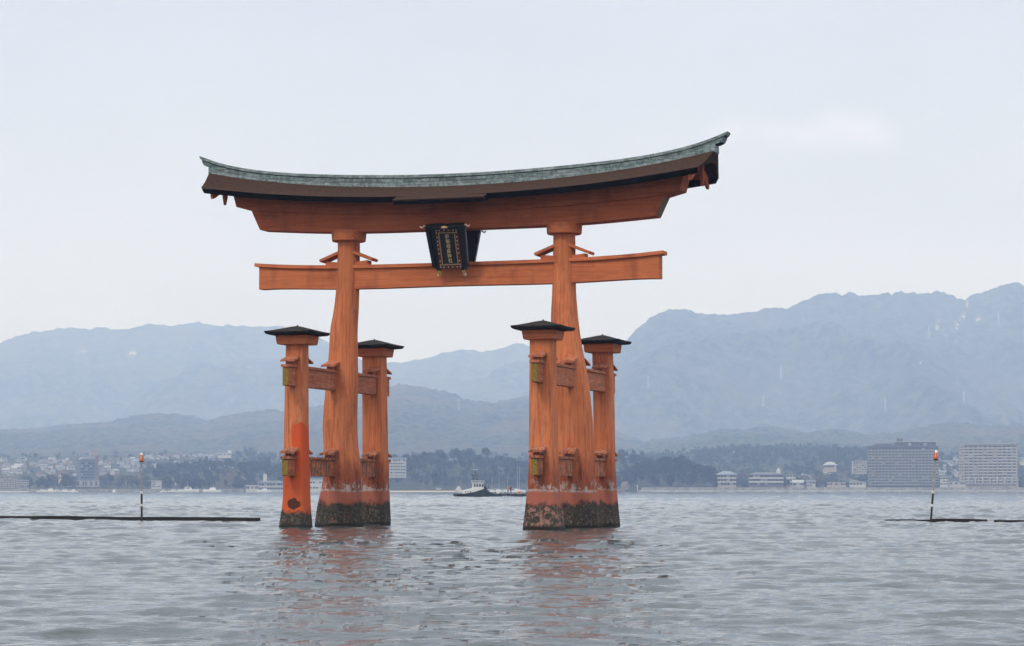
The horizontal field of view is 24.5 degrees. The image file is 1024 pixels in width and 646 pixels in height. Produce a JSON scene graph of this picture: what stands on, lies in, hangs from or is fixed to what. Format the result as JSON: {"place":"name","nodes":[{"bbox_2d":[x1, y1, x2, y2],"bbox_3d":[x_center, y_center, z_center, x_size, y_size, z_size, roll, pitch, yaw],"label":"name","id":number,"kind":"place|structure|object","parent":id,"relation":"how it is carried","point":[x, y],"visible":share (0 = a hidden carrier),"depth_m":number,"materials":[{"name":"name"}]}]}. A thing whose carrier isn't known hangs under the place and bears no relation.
{"place":"outdoors","nodes":[
{"label":"outdoors","id":0,"kind":"place"},
{"bbox_2d":[0,321,591,429],"bbox_3d":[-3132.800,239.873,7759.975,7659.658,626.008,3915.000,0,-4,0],"label":"mountain","id":1,"kind":"structure","parent":0,"point":[72,375],"depth_m":7748.50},
{"bbox_2d":[0,383,645,459],"bbox_3d":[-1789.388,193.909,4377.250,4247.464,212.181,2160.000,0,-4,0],"label":"hill","id":2,"kind":"structure","parent":0,"point":[424,419],"depth_m":4098.08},
{"bbox_2d":[390,491,453,491],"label":"beach","id":3,"kind":"structure","parent":0,"point":[421,491],"depth_m":1993.26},
{"bbox_2d":[0,492,1023,645],"bbox_3d":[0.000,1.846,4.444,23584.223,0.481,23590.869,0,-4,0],"label":"water","id":4,"kind":"structure","parent":0,"point":[716,569],"depth_m":44.81,"materials":[{"name":"grey liquid"}]},
{"bbox_2d":[0,489,243,491],"bbox_3d":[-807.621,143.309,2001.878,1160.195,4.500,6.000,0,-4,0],"label":"sea wall","id":5,"kind":"structure","parent":4,"relation":"in","point":[131,490],"depth_m":1998.95,"materials":[{"name":"concrete"}]},
{"bbox_2d":[0,516,260,520],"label":"floating boom","id":6,"kind":"object","parent":4,"relation":"on","point":[150,518],"visible":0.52,"depth_m":121.69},
{"bbox_2d":[139,453,143,519],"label":"marker pole","id":7,"kind":"object","parent":4,"relation":"in","point":[141,457],"visible":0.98,"depth_m":120.67,"materials":[{"name":"black metal"}]},
{"bbox_2d":[178,487,198,491],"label":"motor boat","id":8,"kind":"object","parent":4,"relation":"on","point":[187,489],"visible":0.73,"depth_m":1955.27,"materials":[{"name":"white paint"}]},
{"bbox_2d":[203,487,220,491],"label":"motor boat","id":9,"kind":"object","parent":4,"relation":"on","point":[212,489],"visible":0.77,"depth_m":1959.48,"materials":[{"name":"white paint"}]},
{"bbox_2d":[257,488,271,491],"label":"motor boat","id":10,"kind":"object","parent":4,"relation":"on","point":[264,490],"visible":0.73,"depth_m":1963.70,"materials":[{"name":"white paint"}]},
{"bbox_2d":[454,486,461,491],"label":"rock","id":11,"kind":"object","parent":4,"relation":"in","point":[458,489],"visible":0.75,"depth_m":1985.46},
{"bbox_2d":[199,131,730,529],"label":"torii gate","id":12,"kind":"structure","parent":4,"relation":"in","point":[572,473],"depth_m":99.97,"materials":[{"name":"orange wood"}]},
{"bbox_2d":[453,469,492,496],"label":"tugboat","id":13,"kind":"object","parent":4,"relation":"on","point":[477,489],"visible":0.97,"depth_m":569.14,"materials":[{"name":"white paint"}]},
{"bbox_2d":[493,492,526,496],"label":"work barge","id":14,"kind":"object","parent":4,"relation":"on","point":[509,494],"visible":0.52,"depth_m":571.22},
{"bbox_2d":[512,466,525,491],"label":"sailing yacht","id":15,"kind":"object","parent":4,"relation":"on","point":[519,490],"visible":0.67,"depth_m":1955.13,"materials":[{"name":"white paint"}]},
{"bbox_2d":[638,490,1023,491],"bbox_3d":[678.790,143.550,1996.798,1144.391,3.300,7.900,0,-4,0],"label":"quay","id":16,"kind":"structure","parent":4,"relation":"in","point":[830,490],"depth_m":1995.21,"materials":[{"name":"concrete"}]},
{"bbox_2d":[641,487,1023,489],"bbox_3d":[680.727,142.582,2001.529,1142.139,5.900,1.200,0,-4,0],"label":"sea wall","id":17,"kind":"structure","parent":4,"relation":"in","point":[831,488],"depth_m":2001.07,"materials":[{"name":"concrete"}]},
{"bbox_2d":[886,519,929,520],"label":"floating boom","id":18,"kind":"object","parent":4,"relation":"on","point":[905,519],"visible":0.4,"depth_m":119.81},
{"bbox_2d":[930,450,938,521],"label":"marker pole","id":19,"kind":"object","parent":4,"relation":"in","point":[936,453],"visible":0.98,"depth_m":116.70,"materials":[{"name":"white paint"}]},
{"bbox_2d":[932,519,986,521],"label":"floating boom","id":20,"kind":"object","parent":4,"relation":"on","point":[956,520],"visible":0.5,"depth_m":116.36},
{"bbox_2d":[994,520,1023,521],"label":"floating boom","id":21,"kind":"object","parent":4,"relation":"on","point":[1008,520],"visible":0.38,"depth_m":115.11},
{"bbox_2d":[0,450,1023,491],"bbox_3d":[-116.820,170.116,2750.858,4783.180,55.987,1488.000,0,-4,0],"label":"shore land","id":22,"kind":"structure","parent":0,"point":[406,484],"depth_m":2288.81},
{"bbox_2d":[1,468,11,473],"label":"hillside house","id":23,"kind":"structure","parent":22,"relation":"on","point":[5,470],"depth_m":2571.16,"materials":[{"name":"concrete"}]},
{"bbox_2d":[0,475,17,488],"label":"apartment house","id":24,"kind":"structure","parent":22,"relation":"on","point":[8,481],"depth_m":2055.37,"materials":[{"name":"grey concrete"}]},
{"bbox_2d":[16,469,22,473],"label":"hillside house","id":25,"kind":"structure","parent":22,"relation":"on","point":[19,471],"depth_m":2552.39,"materials":[{"name":"grey concrete"}]},
{"bbox_2d":[17,480,28,488],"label":"building","id":26,"kind":"structure","parent":22,"relation":"on","point":[22,484],"depth_m":2054.82,"materials":[{"name":"concrete"}]},
{"bbox_2d":[38,476,44,488],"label":"tree","id":27,"kind":"object","parent":22,"relation":"on","point":[40,479],"visible":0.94,"depth_m":2153.42,"materials":[{"name":"green plant"}]},
{"bbox_2d":[41,480,49,488],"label":"tree","id":28,"kind":"object","parent":22,"relation":"on","point":[44,483],"visible":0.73,"depth_m":2134.09,"materials":[{"name":"green plant"}]},
{"bbox_2d":[46,475,51,488],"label":"tree","id":29,"kind":"object","parent":22,"relation":"on","point":[48,481],"visible":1,"depth_m":2108.74,"materials":[{"name":"green plant"}]},
{"bbox_2d":[50,474,56,483],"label":"tree","id":30,"kind":"object","parent":22,"relation":"on","point":[53,477],"visible":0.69,"depth_m":2219.48,"materials":[{"name":"green plant"}]},
{"bbox_2d":[58,471,64,482],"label":"house","id":31,"kind":"structure","parent":22,"relation":"on","point":[60,473],"depth_m":2145.32,"materials":[{"name":"white concrete"}]},
{"bbox_2d":[62,474,70,485],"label":"tree","id":32,"kind":"object","parent":22,"relation":"on","point":[64,477],"visible":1,"depth_m":2071.74,"materials":[{"name":"green plant"}]},
{"bbox_2d":[67,478,73,488],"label":"tree","id":33,"kind":"object","parent":22,"relation":"on","point":[71,480],"visible":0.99,"depth_m":2088.61,"materials":[{"name":"green plant"}]},
{"bbox_2d":[67,450,98,486],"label":"hotel tower","id":34,"kind":"structure","parent":22,"relation":"on","point":[87,471],"depth_m":2185.18,"materials":[{"name":"concrete"}]},
{"bbox_2d":[99,470,107,474],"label":"hillside house","id":35,"kind":"structure","parent":22,"relation":"on","point":[103,472],"depth_m":2522.55,"materials":[{"name":"white concrete"}]},
{"bbox_2d":[101,477,108,487],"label":"tree","id":36,"kind":"object","parent":22,"relation":"on","point":[105,481],"visible":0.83,"depth_m":2198.74,"materials":[{"name":"green plant"}]},
{"bbox_2d":[102,473,111,486],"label":"tree","id":37,"kind":"object","parent":22,"relation":"on","point":[106,475],"visible":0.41,"depth_m":2237.30,"materials":[{"name":"green plant"}]},
{"bbox_2d":[107,476,114,484],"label":"tree","id":38,"kind":"object","parent":22,"relation":"on","point":[110,478],"visible":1,"depth_m":2193.68,"materials":[{"name":"green plant"}]},
{"bbox_2d":[110,469,118,474],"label":"hillside house","id":39,"kind":"structure","parent":22,"relation":"on","point":[114,471],"depth_m":2526.99,"materials":[{"name":"concrete"}]},
{"bbox_2d":[119,475,124,483],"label":"tree","id":40,"kind":"object","parent":22,"relation":"on","point":[121,480],"visible":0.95,"depth_m":2202.28,"materials":[{"name":"green plant"}]},
{"bbox_2d":[123,474,130,486],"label":"tree","id":41,"kind":"object","parent":22,"relation":"on","point":[127,478],"visible":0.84,"depth_m":2231.63,"materials":[{"name":"green plant"}]},
{"bbox_2d":[123,463,130,467],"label":"hillside house","id":42,"kind":"structure","parent":22,"relation":"on","point":[126,465],"depth_m":2656.69,"materials":[{"name":"white concrete"}]},
{"bbox_2d":[129,478,135,485],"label":"tree","id":43,"kind":"object","parent":22,"relation":"on","point":[131,480],"visible":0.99,"depth_m":2168.62,"materials":[{"name":"green plant"}]},
{"bbox_2d":[131,467,138,471],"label":"hillside house","id":44,"kind":"structure","parent":22,"relation":"on","point":[135,469],"depth_m":2581.43,"materials":[{"name":"white concrete"}]},
{"bbox_2d":[134,476,143,485],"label":"tree","id":45,"kind":"object","parent":22,"relation":"on","point":[139,479],"visible":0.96,"depth_m":2168.52,"materials":[{"name":"green plant"}]},
{"bbox_2d":[135,478,143,487],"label":"tree","id":46,"kind":"object","parent":22,"relation":"on","point":[138,483],"visible":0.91,"depth_m":2166.83,"materials":[{"name":"green plant"}]},
{"bbox_2d":[151,480,161,488],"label":"house","id":47,"kind":"structure","parent":22,"relation":"on","point":[156,484],"depth_m":2040.18,"materials":[{"name":"white concrete"}]},
{"bbox_2d":[174,476,179,486],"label":"tree","id":48,"kind":"object","parent":22,"relation":"on","point":[177,479],"visible":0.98,"depth_m":2173.87,"materials":[{"name":"green plant"}]},
{"bbox_2d":[182,460,190,468],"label":"tree","id":49,"kind":"object","parent":22,"relation":"on","point":[186,464],"visible":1,"depth_m":2387.97,"materials":[{"name":"green plant"}]},
{"bbox_2d":[184,473,190,486],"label":"tree","id":50,"kind":"object","parent":22,"relation":"on","point":[187,478],"visible":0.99,"depth_m":2089.16,"materials":[{"name":"green plant"}]},
{"bbox_2d":[196,478,206,488],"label":"tree","id":51,"kind":"object","parent":22,"relation":"on","point":[203,481],"visible":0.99,"depth_m":2091.22,"materials":[{"name":"green plant"}]},
{"bbox_2d":[208,461,214,471],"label":"tree","id":52,"kind":"object","parent":22,"relation":"on","point":[212,464],"visible":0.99,"depth_m":2264.94,"materials":[{"name":"green plant"}]},
{"bbox_2d":[211,460,219,472],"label":"tree","id":53,"kind":"object","parent":22,"relation":"on","point":[216,462],"visible":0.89,"depth_m":2273.74,"materials":[{"name":"green plant"}]},
{"bbox_2d":[218,453,230,457],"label":"building","id":54,"kind":"structure","parent":22,"relation":"on","point":[224,455],"depth_m":2945.55,"materials":[{"name":"white concrete"}]},
{"bbox_2d":[224,458,230,469],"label":"tree","id":55,"kind":"object","parent":22,"relation":"on","point":[227,462],"visible":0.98,"depth_m":2278.02,"materials":[{"name":"green plant"}]},
{"bbox_2d":[235,479,244,488],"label":"tree","id":56,"kind":"object","parent":22,"relation":"on","point":[238,484],"visible":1,"depth_m":2068.49,"materials":[{"name":"green plant"}]},
{"bbox_2d":[245,485,258,491],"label":"hall","id":57,"kind":"structure","parent":22,"relation":"on","point":[252,488],"depth_m":1990.03,"materials":[{"name":"white concrete"}]},
{"bbox_2d":[257,474,322,491],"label":"ferry terminal","id":58,"kind":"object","parent":22,"relation":"on","point":[315,485],"visible":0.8,"depth_m":2007.47,"materials":[{"name":"white concrete"}]},
{"bbox_2d":[388,458,406,477],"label":"white block","id":59,"kind":"structure","parent":22,"relation":"on","point":[397,467],"depth_m":2100.22,"materials":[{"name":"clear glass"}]},
{"bbox_2d":[407,469,416,480],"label":"tree","id":60,"kind":"object","parent":22,"relation":"on","point":[411,473],"visible":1,"depth_m":2143.03,"materials":[{"name":"green plant"}]},
{"bbox_2d":[420,455,428,464],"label":"tree","id":61,"kind":"object","parent":22,"relation":"on","point":[423,459],"visible":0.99,"depth_m":2247.89,"materials":[{"name":"green plant"}]},
{"bbox_2d":[428,452,435,461],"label":"tree","id":62,"kind":"object","parent":22,"relation":"on","point":[430,454],"visible":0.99,"depth_m":2236.00,"materials":[{"name":"green plant"}]},
{"bbox_2d":[429,455,438,465],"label":"tree","id":63,"kind":"object","parent":22,"relation":"on","point":[432,458],"visible":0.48,"depth_m":2218.78,"materials":[{"name":"green plant"}]},
{"bbox_2d":[152,448,720,488],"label":"woodland","id":64,"kind":"object","parent":22,"relation":"on","point":[644,465],"visible":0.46,"depth_m":2170.03,"materials":[{"name":"green plant"}]},
{"bbox_2d":[433,457,444,464],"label":"tree","id":65,"kind":"object","parent":22,"relation":"on","point":[435,461],"visible":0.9,"depth_m":2193.91,"materials":[{"name":"green plant"}]},
{"bbox_2d":[439,462,447,473],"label":"tree","id":66,"kind":"object","parent":22,"relation":"on","point":[444,465],"visible":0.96,"depth_m":2153.60,"materials":[{"name":"green plant"}]},
{"bbox_2d":[440,480,448,485],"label":"tree","id":67,"kind":"object","parent":22,"relation":"on","point":[444,482],"visible":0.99,"depth_m":2057.70,"materials":[{"name":"green plant"}]},
{"bbox_2d":[460,451,468,459],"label":"tree","id":68,"kind":"object","parent":22,"relation":"on","point":[464,455],"visible":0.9,"depth_m":2279.10,"materials":[{"name":"green plant"}]},
{"bbox_2d":[461,475,470,485],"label":"tree","id":69,"kind":"object","parent":22,"relation":"on","point":[466,479],"visible":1,"depth_m":2104.82,"materials":[{"name":"green plant"}]},
{"bbox_2d":[466,448,475,456],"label":"tree","id":70,"kind":"object","parent":22,"relation":"on","point":[467,449],"visible":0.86,"depth_m":2285.01,"materials":[{"name":"green plant"}]},
{"bbox_2d":[475,461,483,468],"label":"tree","id":71,"kind":"object","parent":22,"relation":"on","point":[478,464],"visible":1,"depth_m":2209.59,"materials":[{"name":"green plant"}]},
{"bbox_2d":[480,475,488,485],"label":"tree","id":72,"kind":"object","parent":22,"relation":"on","point":[484,478],"visible":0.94,"depth_m":2068.26,"materials":[{"name":"green plant"}]},
{"bbox_2d":[481,447,489,462],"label":"tree","id":73,"kind":"object","parent":22,"relation":"on","point":[485,451],"visible":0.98,"depth_m":2284.52,"materials":[{"name":"green plant"}]},
{"bbox_2d":[487,461,494,471],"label":"tree","id":74,"kind":"object","parent":22,"relation":"on","point":[490,464],"visible":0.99,"depth_m":2198.95,"materials":[{"name":"green plant"}]},
{"bbox_2d":[497,460,503,468],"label":"tree","id":75,"kind":"object","parent":22,"relation":"on","point":[500,463],"visible":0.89,"depth_m":2230.18,"materials":[{"name":"green plant"}]},
{"bbox_2d":[506,478,514,487],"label":"tree","id":76,"kind":"object","parent":22,"relation":"on","point":[510,481],"visible":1,"depth_m":2071.38,"materials":[{"name":"green plant"}]},
{"bbox_2d":[507,458,515,465],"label":"tree","id":77,"kind":"object","parent":22,"relation":"on","point":[512,461],"visible":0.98,"depth_m":2250.27,"materials":[{"name":"green plant"}]},
{"bbox_2d":[0,447,1023,486],"bbox_3d":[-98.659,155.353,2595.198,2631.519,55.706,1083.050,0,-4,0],"label":"woodland","id":78,"kind":"object","parent":22,"relation":"on","point":[262,456],"visible":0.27,"depth_m":2636.92,"materials":[{"name":"green plant"}]},
{"bbox_2d":[523,470,527,479],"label":"tree","id":79,"kind":"object","parent":22,"relation":"on","point":[525,475],"visible":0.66,"depth_m":2174.26,"materials":[{"name":"green plant"}]},
{"bbox_2d":[621,482,629,489],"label":"rock","id":80,"kind":"object","parent":22,"relation":"on","point":[625,486],"visible":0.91,"depth_m":2012.02,"materials":[{"name":"grey stone"}]},
{"bbox_2d":[648,472,659,485],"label":"tree","id":81,"kind":"object","parent":22,"relation":"on","point":[652,478],"visible":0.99,"depth_m":2040.38,"materials":[{"name":"green plant"}]},
{"bbox_2d":[653,477,659,486],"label":"tree","id":82,"kind":"object","parent":22,"relation":"on","point":[655,481],"visible":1,"depth_m":2031.70,"materials":[{"name":"green plant"}]},
{"bbox_2d":[664,473,676,486],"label":"tree","id":83,"kind":"object","parent":22,"relation":"on","point":[666,477],"visible":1,"depth_m":2031.89,"materials":[{"name":"green plant"}]},
{"bbox_2d":[668,479,673,485],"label":"tree","id":84,"kind":"object","parent":22,"relation":"on","point":[670,482],"visible":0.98,"depth_m":2025.57,"materials":[{"name":"green plant"}]},
{"bbox_2d":[707,475,717,486],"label":"tree","id":85,"kind":"object","parent":22,"relation":"on","point":[711,479],"visible":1,"depth_m":2041.22,"materials":[{"name":"green plant"}]},
{"bbox_2d":[715,471,737,486],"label":"building","id":86,"kind":"structure","parent":22,"relation":"on","point":[726,478],"depth_m":2055.07,"materials":[{"name":"white concrete"}]},
{"bbox_2d":[736,477,748,486],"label":"tree","id":87,"kind":"object","parent":22,"relation":"on","point":[742,480],"visible":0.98,"depth_m":2126.63,"materials":[{"name":"green plant"}]},
{"bbox_2d":[747,468,784,486],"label":"hotel building","id":88,"kind":"structure","parent":22,"relation":"on","point":[766,479],"depth_m":2045.11,"materials":[{"name":"white concrete"}]},
{"bbox_2d":[783,478,789,486],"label":"tree","id":89,"kind":"object","parent":22,"relation":"on","point":[786,481],"visible":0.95,"depth_m":2083.94,"materials":[{"name":"green plant"}]},
{"bbox_2d":[786,474,795,486],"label":"house","id":90,"kind":"structure","parent":22,"relation":"on","point":[790,477],"depth_m":2085.35,"materials":[{"name":"concrete"}]},
{"bbox_2d":[792,480,803,486],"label":"shed","id":91,"kind":"structure","parent":22,"relation":"on","point":[797,483],"depth_m":2040.36,"materials":[{"name":"white concrete"}]},
{"bbox_2d":[806,480,815,486],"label":"house","id":92,"kind":"structure","parent":22,"relation":"on","point":[810,483],"depth_m":2045.42,"materials":[{"name":"concrete"}]},
{"bbox_2d":[812,478,822,484],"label":"tree","id":93,"kind":"object","parent":22,"relation":"on","point":[818,480],"visible":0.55,"depth_m":2130.22,"materials":[{"name":"green plant"}]},
{"bbox_2d":[615,443,1023,476],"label":"woodland","id":94,"kind":"object","parent":22,"relation":"on","point":[779,450],"visible":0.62,"depth_m":2793.65,"materials":[{"name":"green plant"}]},
{"bbox_2d":[822,476,829,486],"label":"tree","id":95,"kind":"object","parent":22,"relation":"on","point":[825,478],"visible":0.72,"depth_m":2187.71,"materials":[{"name":"green plant"}]},
{"bbox_2d":[823,462,836,471],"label":"hall","id":96,"kind":"structure","parent":22,"relation":"on","point":[829,466],"depth_m":2345.78,"materials":[{"name":"white concrete"}]},
{"bbox_2d":[827,482,845,486],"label":"building","id":97,"kind":"structure","parent":22,"relation":"on","point":[836,484],"depth_m":2045.15,"materials":[{"name":"white concrete"}]},
{"bbox_2d":[849,479,865,486],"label":"building","id":98,"kind":"structure","parent":22,"relation":"on","point":[854,483],"depth_m":2045.19,"materials":[{"name":"white concrete"}]},
{"bbox_2d":[851,461,866,473],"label":"apartment house","id":99,"kind":"structure","parent":22,"relation":"on","point":[859,467],"depth_m":2295.53,"materials":[{"name":"white concrete"}]},
{"bbox_2d":[867,438,938,486],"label":"apartment block","id":100,"kind":"structure","parent":22,"relation":"on","point":[899,462],"depth_m":2090.94,"materials":[{"name":"grey concrete"}]},
{"bbox_2d":[869,448,937,483],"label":"window","id":101,"kind":"structure","parent":100,"relation":"in","point":[869,448],"depth_m":2091.15,"materials":[{"name":"grey glass"}]},
{"bbox_2d":[940,476,948,486],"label":"house","id":102,"kind":"structure","parent":22,"relation":"on","point":[943,481],"depth_m":2075.34,"materials":[{"name":"white concrete"}]},
{"bbox_2d":[949,481,965,486],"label":"shed","id":103,"kind":"structure","parent":22,"relation":"on","point":[957,483],"depth_m":2055.17,"materials":[{"name":"concrete"}]},
{"bbox_2d":[959,444,1018,486],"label":"apartment block","id":104,"kind":"structure","parent":22,"relation":"on","point":[988,465],"depth_m":2101.15,"materials":[{"name":"white concrete"}]},
{"bbox_2d":[964,446,1017,482],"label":"window","id":105,"kind":"structure","parent":104,"relation":"in","point":[964,446],"depth_m":2101.89,"materials":[{"name":"grey glass"}]},
{"bbox_2d":[1019,457,1023,464],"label":"house","id":106,"kind":"structure","parent":22,"relation":"on","point":[1021,460],"depth_m":2297.19,"materials":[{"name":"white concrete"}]},
{"bbox_2d":[0,0,1023,362],"label":"sky","id":107,"kind":"structure","parent":0,"point":[872,147],"materials":[{"name":"white"}]},
{"bbox_2d":[519,282,1023,460],"bbox_3d":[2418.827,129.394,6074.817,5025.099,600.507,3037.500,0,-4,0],"label":"mountain","id":108,"kind":"structure","parent":0,"point":[849,361],"depth_m":5857.60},
{"bbox_2d":[635,421,1023,456],"bbox_3d":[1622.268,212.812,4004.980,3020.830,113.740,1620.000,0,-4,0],"label":"hill","id":109,"kind":"structure","parent":0,"point":[949,437],"depth_m":4023.14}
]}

